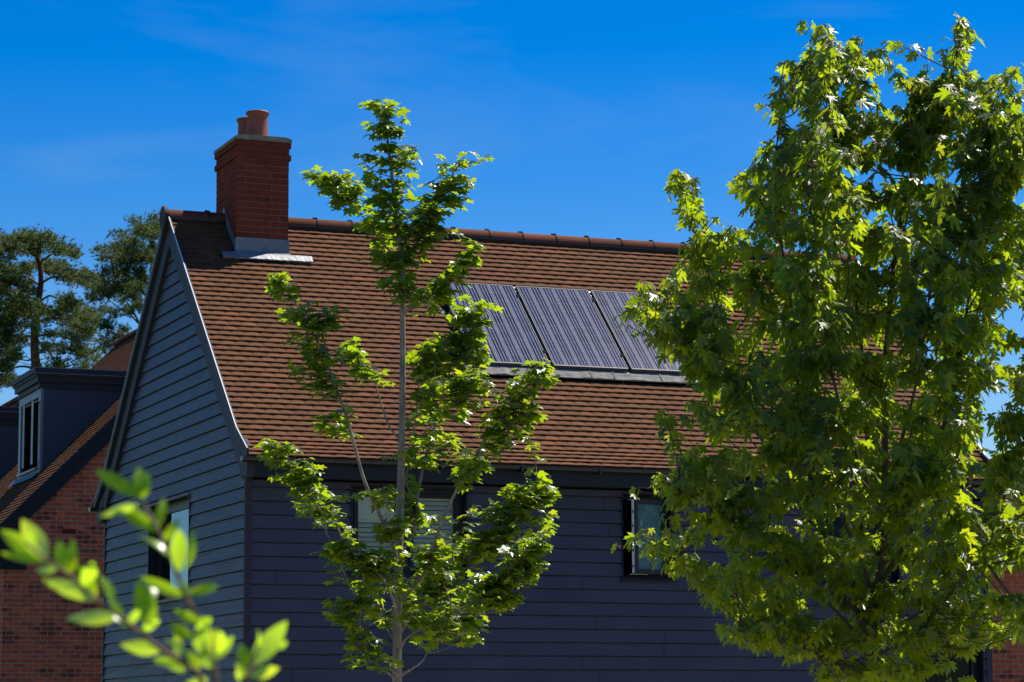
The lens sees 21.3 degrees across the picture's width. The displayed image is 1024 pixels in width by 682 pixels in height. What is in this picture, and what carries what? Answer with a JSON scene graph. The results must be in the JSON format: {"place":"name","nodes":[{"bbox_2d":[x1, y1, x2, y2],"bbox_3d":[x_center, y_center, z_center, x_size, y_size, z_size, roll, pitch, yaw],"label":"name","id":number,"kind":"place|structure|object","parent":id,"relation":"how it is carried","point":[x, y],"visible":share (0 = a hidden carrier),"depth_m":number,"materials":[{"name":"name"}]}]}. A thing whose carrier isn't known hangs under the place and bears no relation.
{"place":"outdoors","nodes":[
{"label":"outdoors","id":0,"kind":"place"},
{"bbox_2d":[1,397,18,406],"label":"brick house","id":1,"kind":"structure","parent":0,"point":[13,402],"depth_m":68.08,"materials":[{"name":"tile"}]},
{"bbox_2d":[0,224,104,391],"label":"pine tree","id":2,"kind":"object","parent":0,"point":[18,305],"visible":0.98,"depth_m":116.52,"materials":[{"name":"green plant"}]},
{"bbox_2d":[0,329,136,681],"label":"brick house","id":3,"kind":"structure","parent":0,"point":[56,427],"depth_m":44.72,"materials":[{"name":"brick"}]},
{"bbox_2d":[83,208,160,354],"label":"pine tree","id":4,"kind":"object","parent":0,"point":[133,286],"visible":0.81,"depth_m":122.79,"materials":[{"name":"green plant"}]},
{"bbox_2d":[0,467,286,681],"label":"shrub","id":5,"kind":"object","parent":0,"point":[30,544],"visible":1,"depth_m":2.35,"materials":[{"name":"green plant"}]},
{"bbox_2d":[0,0,1023,458],"label":"sky","id":6,"kind":"structure","parent":0,"point":[585,110],"materials":[{"name":"blue"}]},
{"bbox_2d":[89,110,1000,681],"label":"house","id":7,"kind":"structure","parent":0,"point":[211,396],"depth_m":31.34,"materials":[{"name":"paint"}]},
{"bbox_2d":[147,493,191,603],"bbox_3d":[-4.013,2.493,32.360,0.215,1.217,1.940,3,-9,-21],"label":"window","id":8,"kind":"structure","parent":7,"relation":"in","point":[160,567],"depth_m":32.75,"materials":[{"name":"clear glass"}]},
{"bbox_2d":[349,485,469,578],"bbox_3d":[-1.162,2.120,30.099,1.400,1.007,0.255,3,-9,-21],"label":"window","id":9,"kind":"structure","parent":7,"relation":"in","point":[360,511],"depth_m":30.20,"materials":[{"name":"clear glass"}]},
{"bbox_2d":[620,493,676,582],"bbox_3d":[1.544,2.249,31.092,0.690,1.007,0.294,3,-9,-21],"label":"window","id":10,"kind":"structure","parent":7,"relation":"in","point":[645,512],"depth_m":31.05,"materials":[{"name":"clear glass"}]},
{"bbox_2d":[815,513,900,584],"bbox_3d":[4.041,2.383,32.125,1.160,1.007,0.205,3,-9,-21],"label":"window","id":11,"kind":"structure","parent":7,"relation":"in","point":[894,576],"depth_m":32.25,"materials":[{"name":"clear glass"}]},
{"bbox_2d":[912,650,984,681],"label":"window","id":12,"kind":"structure","parent":7,"relation":"in","point":[975,669],"depth_m":32.51,"materials":[{"name":"black glass"}]},
{"bbox_2d":[990,495,1023,681],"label":"brick cottage","id":13,"kind":"structure","parent":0,"point":[1008,663],"depth_m":41.43,"materials":[{"name":"brick"}]},
{"label":"pavement","id":14,"kind":"structure","parent":0,"visible":0},
{"bbox_2d":[253,98,561,681],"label":"maple tree","id":15,"kind":"object","parent":14,"relation":"on","point":[489,589],"visible":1,"depth_m":24.47,"materials":[{"name":"green plant"}]},
{"bbox_2d":[610,12,1023,681],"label":"maple tree","id":16,"kind":"object","parent":14,"relation":"on","point":[806,422],"visible":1,"depth_m":17.33,"materials":[{"name":"green plant"}]}
]}

